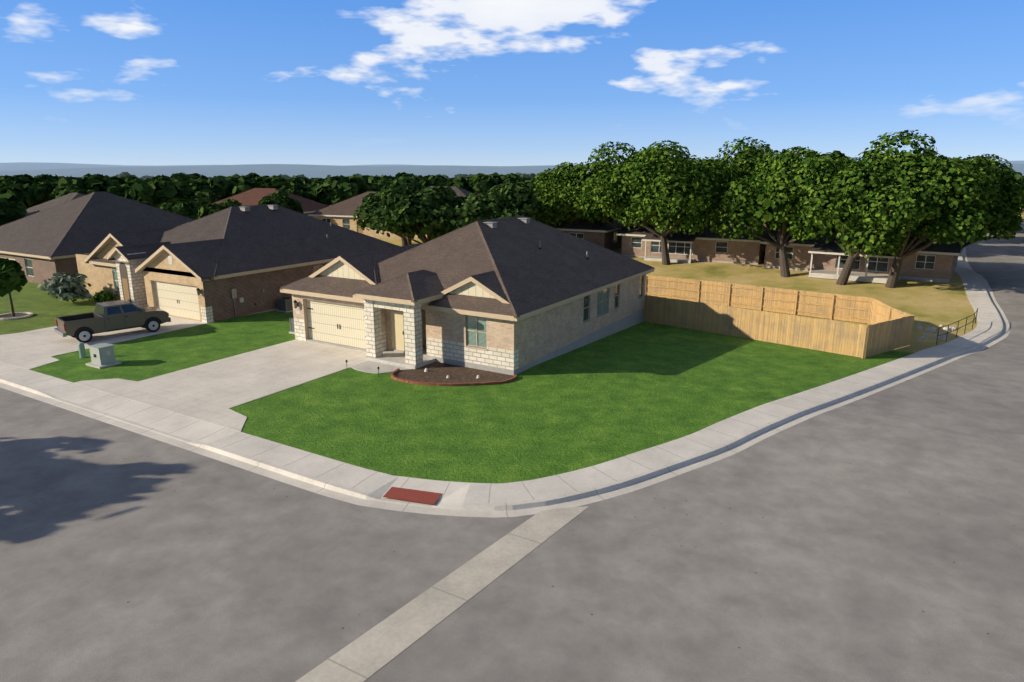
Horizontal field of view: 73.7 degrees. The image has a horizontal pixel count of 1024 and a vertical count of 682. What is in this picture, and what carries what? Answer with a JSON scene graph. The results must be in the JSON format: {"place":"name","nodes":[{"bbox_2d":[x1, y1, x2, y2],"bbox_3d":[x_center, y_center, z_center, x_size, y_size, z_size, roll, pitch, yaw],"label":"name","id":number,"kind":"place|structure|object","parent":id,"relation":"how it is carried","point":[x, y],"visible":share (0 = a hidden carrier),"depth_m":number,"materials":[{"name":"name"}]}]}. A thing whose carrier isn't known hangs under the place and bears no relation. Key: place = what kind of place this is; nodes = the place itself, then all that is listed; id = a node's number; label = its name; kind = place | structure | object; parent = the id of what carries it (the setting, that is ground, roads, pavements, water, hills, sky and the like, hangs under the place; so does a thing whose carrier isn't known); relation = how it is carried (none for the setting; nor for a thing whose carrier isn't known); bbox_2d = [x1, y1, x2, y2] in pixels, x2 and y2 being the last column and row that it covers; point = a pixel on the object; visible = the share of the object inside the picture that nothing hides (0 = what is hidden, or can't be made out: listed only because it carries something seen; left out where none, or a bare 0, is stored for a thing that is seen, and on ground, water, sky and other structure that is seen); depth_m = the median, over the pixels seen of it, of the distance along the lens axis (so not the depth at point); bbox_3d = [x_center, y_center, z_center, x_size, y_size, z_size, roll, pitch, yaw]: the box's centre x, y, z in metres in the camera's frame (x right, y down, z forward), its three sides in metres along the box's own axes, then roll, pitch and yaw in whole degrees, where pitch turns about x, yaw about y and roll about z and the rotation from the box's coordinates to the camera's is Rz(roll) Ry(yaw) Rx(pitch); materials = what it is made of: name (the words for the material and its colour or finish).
{"place":"outdoors","nodes":[
{"label":"outdoors","id":0,"kind":"place"},
{"bbox_2d":[74,339,366,431],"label":"driveway","id":1,"kind":"structure","parent":0,"point":[213,392],"depth_m":31.08,"materials":[{"name":"concrete"}]},
{"bbox_2d":[0,226,1023,681],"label":"road asphalt","id":2,"kind":"structure","parent":0,"point":[878,536],"depth_m":17.00,"materials":[{"name":"grey asphalt"}]},
{"bbox_2d":[295,506,588,681],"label":"valley gutter","id":3,"kind":"object","parent":2,"relation":"on","point":[367,654],"visible":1,"depth_m":15.35,"materials":[{"name":"concrete"}]},
{"bbox_2d":[0,247,1009,517],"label":"sidewalk kerb","id":4,"kind":"structure","parent":2,"relation":"on","point":[580,487],"depth_m":23.95,"materials":[{"name":"concrete"}]},
{"bbox_2d":[383,487,441,504],"bbox_3d":[-2.965,4.590,20.294,1.663,0.001,0.720,4,15,15],"label":"tactile pad","id":5,"kind":"object","parent":4,"relation":"on","point":[426,497],"visible":1,"depth_m":20.29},
{"bbox_2d":[0,205,1023,482],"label":"lawn ground","id":6,"kind":"structure","parent":0,"point":[644,385],"depth_m":30.26,"materials":[{"name":"green plant"}]},
{"bbox_2d":[0,258,27,316],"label":"young oak tree","id":7,"kind":"object","parent":6,"relation":"on","point":[12,276],"visible":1,"depth_m":43.53,"materials":[{"name":"green plant"}]},
{"bbox_2d":[0,312,32,319],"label":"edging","id":8,"kind":"object","parent":6,"relation":"on","point":[18,315],"visible":0.94,"depth_m":44.43,"materials":[{"name":"stone"}]},
{"bbox_2d":[37,279,57,297],"bbox_3d":[-33.931,-3.912,50.911,1.891,1.495,2.066,8,16,30],"label":"sage shrub","id":9,"kind":"object","parent":6,"relation":"on","point":[44,287],"visible":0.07,"depth_m":50.41,"materials":[{"name":"green plant"}]},
{"bbox_2d":[25,193,84,216],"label":"house","id":10,"kind":"structure","parent":6,"relation":"on","point":[50,203],"depth_m":101.50,"materials":[{"name":"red brick"}]},
{"bbox_2d":[44,272,90,302],"bbox_3d":[-31.685,-3.746,48.548,3.124,2.335,2.535,8,16,30],"label":"sage shrub","id":11,"kind":"object","parent":6,"relation":"on","point":[65,287],"visible":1,"depth_m":48.03,"materials":[{"name":"green plant"}]},
{"bbox_2d":[51,184,96,198],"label":"oak tree","id":12,"kind":"object","parent":6,"relation":"on","point":[65,190],"visible":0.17,"depth_m":113.20,"materials":[{"name":"green plant"}]},
{"bbox_2d":[78,342,85,357],"bbox_3d":[-21.949,0.487,34.847,0.298,0.830,0.298,8,16,30],"label":"utility pedestal","id":13,"kind":"object","parent":6,"relation":"on","point":[81,348],"visible":1,"depth_m":34.76,"materials":[{"name":"green"}]},
{"bbox_2d":[0,192,193,283],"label":"house","id":14,"kind":"structure","parent":6,"relation":"on","point":[40,247],"depth_m":60.79,"materials":[{"name":"grey brick"}]},
{"bbox_2d":[85,343,121,368],"bbox_3d":[-20.143,0.705,33.598,1.240,1.020,1.100,8,16,30],"label":"transformer box","id":15,"kind":"object","parent":6,"relation":"on","point":[102,355],"visible":1,"depth_m":33.34,"materials":[{"name":"metal"}]},
{"bbox_2d":[88,290,118,302],"bbox_3d":[-28.689,-2.998,48.011,1.730,1.152,1.770,8,16,30],"label":"green shrub","id":16,"kind":"object","parent":6,"relation":"on","point":[102,296],"visible":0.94,"depth_m":47.61,"materials":[{"name":"green plant"}]},
{"bbox_2d":[0,316,213,369],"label":"neighbour driveway","id":17,"kind":"structure","parent":6,"relation":"on","point":[32,349],"depth_m":38.07,"materials":[{"name":"concrete"}]},
{"bbox_2d":[54,300,170,342],"bbox_3d":[-22.998,-1.267,39.416,2.100,1.837,5.580,14,20,43],"label":"pickup truck","id":18,"kind":"object","parent":17,"relation":"on","point":[109,316],"visible":1,"depth_m":38.75,"materials":[{"name":"brown paint"}]},
{"bbox_2d":[134,200,150,205],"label":"oak tree","id":19,"kind":"object","parent":6,"relation":"on","point":[145,202],"visible":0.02,"depth_m":83.57,"materials":[{"name":"green plant"}]},
{"bbox_2d":[158,197,205,219],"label":"oak tree","id":20,"kind":"object","parent":6,"relation":"on","point":[184,207],"visible":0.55,"depth_m":93.35,"materials":[{"name":"green plant"}]},
{"bbox_2d":[180,181,223,204],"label":"oak tree","id":21,"kind":"object","parent":6,"relation":"on","point":[202,193],"visible":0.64,"depth_m":107.18,"materials":[{"name":"green plant"}]},
{"bbox_2d":[197,198,241,218],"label":"oak tree","id":22,"kind":"object","parent":6,"relation":"on","point":[207,209],"visible":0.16,"depth_m":85.15,"materials":[{"name":"green plant"}]},
{"bbox_2d":[76,204,399,322],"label":"neighbour house","id":23,"kind":"structure","parent":6,"relation":"on","point":[232,262],"depth_m":46.73,"materials":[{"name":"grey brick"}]},
{"bbox_2d":[212,188,327,216],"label":"house","id":24,"kind":"structure","parent":6,"relation":"on","point":[253,196],"depth_m":103.50,"materials":[{"name":"red brick"}]},
{"bbox_2d":[258,191,303,213],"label":"oak tree","id":25,"kind":"object","parent":6,"relation":"on","point":[284,199],"visible":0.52,"depth_m":94.48,"materials":[{"name":"green plant"}]},
{"bbox_2d":[276,297,292,312],"bbox_3d":[-15.493,-2.485,46.942,1.000,0.950,1.000,8,16,30],"label":"ac condenser","id":26,"kind":"object","parent":6,"relation":"on","point":[285,304],"visible":0.84,"depth_m":46.64,"materials":[{"name":"metal"}]},
{"bbox_2d":[289,318,294,333],"bbox_3d":[-12.412,-0.912,40.125,1.000,0.950,1.000,8,16,30],"label":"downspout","id":27,"kind":"object","parent":6,"relation":"on","point":[292,329],"visible":0.16,"depth_m":39.91,"materials":[{"name":"metal"}]},
{"bbox_2d":[308,192,418,238],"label":"house","id":28,"kind":"structure","parent":6,"relation":"on","point":[340,213],"depth_m":93.93,"materials":[{"name":"beige brick"}]},
{"bbox_2d":[358,182,380,193],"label":"oak tree","id":29,"kind":"object","parent":6,"relation":"on","point":[367,187],"visible":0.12,"depth_m":119.24,"materials":[{"name":"green plant"}]},
{"bbox_2d":[351,361,410,373],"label":"front walk","id":30,"kind":"structure","parent":6,"relation":"on","point":[369,366],"depth_m":33.07,"materials":[{"name":"concrete"}]},
{"bbox_2d":[353,177,420,245],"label":"shade tree","id":31,"kind":"object","parent":6,"relation":"on","point":[370,205],"visible":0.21,"depth_m":76.98,"materials":[{"name":"green plant"}]},
{"bbox_2d":[406,235,411,244],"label":"oak tree","id":32,"kind":"object","parent":6,"relation":"on","point":[409,241],"depth_m":84.90,"materials":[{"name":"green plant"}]},
{"bbox_2d":[369,182,468,243],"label":"shade tree","id":33,"kind":"object","parent":6,"relation":"on","point":[421,214],"visible":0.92,"depth_m":70.84,"materials":[{"name":"green plant"}]},
{"bbox_2d":[427,186,471,196],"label":"house","id":34,"kind":"structure","parent":6,"relation":"on","point":[460,191],"depth_m":124.53,"materials":[{"name":"beige brick"}]},
{"bbox_2d":[391,362,516,385],"bbox_3d":[-2.861,1.594,31.576,5.550,0.190,3.375,8,16,30],"label":"flower bed","id":35,"kind":"object","parent":6,"relation":"on","point":[437,374],"visible":1,"depth_m":31.62,"materials":[{"name":"soil"}]},
{"bbox_2d":[280,216,654,375],"bbox_3d":[-1.969,-3.294,41.207,15.198,8.137,19.618,8,16,30],"label":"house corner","id":36,"kind":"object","parent":6,"relation":"on","point":[516,295],"visible":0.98,"depth_m":35.69,"materials":[{"name":"stone"}]},
{"bbox_2d":[459,192,482,199],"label":"oak tree","id":37,"kind":"object","parent":6,"relation":"on","point":[471,195],"visible":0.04,"depth_m":106.02,"materials":[{"name":"green plant"}]},
{"bbox_2d":[444,180,545,230],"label":"shade tree","id":38,"kind":"object","parent":6,"relation":"on","point":[507,199],"visible":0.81,"depth_m":69.82,"materials":[{"name":"green plant"}]},
{"bbox_2d":[513,180,538,198],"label":"oak tree","id":39,"kind":"object","parent":6,"relation":"on","point":[530,184],"visible":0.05,"depth_m":94.75,"materials":[{"name":"green plant"}]},
{"bbox_2d":[532,162,613,227],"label":"shade tree","id":40,"kind":"object","parent":6,"relation":"on","point":[555,199],"visible":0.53,"depth_m":73.75,"materials":[{"name":"green plant"}]},
{"bbox_2d":[549,219,633,250],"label":"house","id":41,"kind":"structure","parent":6,"relation":"on","point":[604,235],"depth_m":75.21,"materials":[{"name":"red brick"}]},
{"bbox_2d":[566,141,670,253],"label":"shade tree","id":42,"kind":"object","parent":6,"relation":"on","point":[602,166],"visible":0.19,"depth_m":70.95,"materials":[{"name":"green plant"}]},
{"bbox_2d":[581,140,737,264],"bbox_3d":[14.783,-13.527,67.440,12.980,12.251,14.601,-11,18,-38],"label":"shade tree","id":43,"kind":"object","parent":6,"relation":"on","point":[676,188],"visible":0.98,"depth_m":64.22,"materials":[{"name":"green plant"}]},
{"bbox_2d":[616,216,767,264],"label":"house","id":44,"kind":"structure","parent":6,"relation":"on","point":[707,245],"depth_m":68.76,"materials":[{"name":"brown brick"}]},
{"bbox_2d":[694,136,816,225],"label":"shade tree","id":45,"kind":"object","parent":6,"relation":"on","point":[746,159],"visible":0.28,"depth_m":68.95,"materials":[{"name":"green plant"}]},
{"bbox_2d":[710,146,838,276],"bbox_3d":[24.459,-11.504,61.530,11.356,11.548,10.955,-9,17,-32],"label":"shade tree","id":46,"kind":"object","parent":6,"relation":"on","point":[764,196],"visible":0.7,"depth_m":59.67,"materials":[{"name":"green plant"}]},
{"bbox_2d":[644,275,913,358],"bbox_3d":[11.215,-2.993,49.332,31.128,2.281,11.741,11,18,36],"label":"wooden fence","id":47,"kind":"object","parent":6,"relation":"on","point":[889,328],"visible":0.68,"depth_m":43.52,"materials":[{"name":"brown wood"}]},
{"bbox_2d":[819,150,852,180],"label":"street tree","id":48,"kind":"object","parent":6,"relation":"on","point":[831,155],"visible":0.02,"depth_m":74.51,"materials":[{"name":"green plant"}]},
{"bbox_2d":[760,227,965,283],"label":"house","id":49,"kind":"structure","parent":6,"relation":"on","point":[932,262],"depth_m":59.32,"materials":[{"name":"brown brick"}]},
{"bbox_2d":[785,129,958,284],"bbox_3d":[28.432,-10.563,55.752,12.933,12.820,13.966,8,16,30],"label":"shade tree","id":50,"kind":"object","parent":6,"relation":"on","point":[844,185],"visible":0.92,"depth_m":51.99,"materials":[{"name":"green plant"}]},
{"bbox_2d":[836,148,1001,287],"bbox_3d":[31.918,-9.437,54.023,10.732,11.314,11.136,8,16,30],"label":"shade tree","id":51,"kind":"object","parent":6,"relation":"on","point":[950,218],"visible":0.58,"depth_m":50.64,"materials":[{"name":"green plant"}]},
{"bbox_2d":[913,322,956,340],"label":"rocks","id":52,"kind":"object","parent":6,"relation":"on","point":[928,329],"visible":0.63,"depth_m":44.45,"materials":[{"name":"stone"}]},
{"bbox_2d":[936,308,977,344],"bbox_3d":[28.612,-0.909,43.533,8.780,1.261,0.320,-13,19,-42],"label":"railing","id":53,"kind":"object","parent":6,"relation":"on","point":[958,325],"visible":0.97,"depth_m":42.97,"materials":[{"name":"black metal"}]},
{"bbox_2d":[947,153,1023,257],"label":"shade tree","id":54,"kind":"object","parent":6,"relation":"on","point":[1005,219],"visible":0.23,"depth_m":55.61,"materials":[{"name":"green plant"}]},
{"bbox_2d":[1004,170,1023,207],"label":"street tree","id":55,"kind":"object","parent":6,"relation":"on","point":[1017,175],"visible":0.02,"depth_m":112.52,"materials":[{"name":"green plant"}]},
{"bbox_2d":[0,157,1023,177],"bbox_3d":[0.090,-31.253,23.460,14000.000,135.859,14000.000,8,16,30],"label":"distant hills","id":56,"kind":"structure","parent":0,"point":[33,169],"depth_m":3596.54,"materials":[{"name":"blue"}]},
{"bbox_2d":[0,0,1023,165],"label":"sky","id":57,"kind":"structure","parent":0,"point":[105,82],"materials":[{"name":"blue"}]},
{"bbox_2d":[161,177,1004,517],"bbox_3d":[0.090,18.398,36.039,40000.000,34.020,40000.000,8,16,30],"label":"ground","id":58,"kind":"structure","parent":0,"point":[397,475],"depth_m":27.91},
{"bbox_2d":[0,172,209,225],"bbox_3d":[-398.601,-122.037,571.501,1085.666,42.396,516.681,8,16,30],"label":"woodland","id":59,"kind":"object","parent":58,"relation":"on","point":[20,197],"visible":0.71,"depth_m":112.73,"materials":[{"name":"green plant"}]},
{"bbox_2d":[141,172,394,205],"bbox_3d":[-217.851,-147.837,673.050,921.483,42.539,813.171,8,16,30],"label":"woodland","id":60,"kind":"object","parent":58,"relation":"on","point":[328,190],"visible":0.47,"depth_m":116.67,"materials":[{"name":"green plant"}]},
{"bbox_2d":[378,172,547,192],"bbox_3d":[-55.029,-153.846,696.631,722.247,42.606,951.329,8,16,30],"label":"woodland","id":61,"kind":"object","parent":58,"relation":"on","point":[478,182],"visible":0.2,"depth_m":134.36,"materials":[{"name":"green plant"}]}
]}

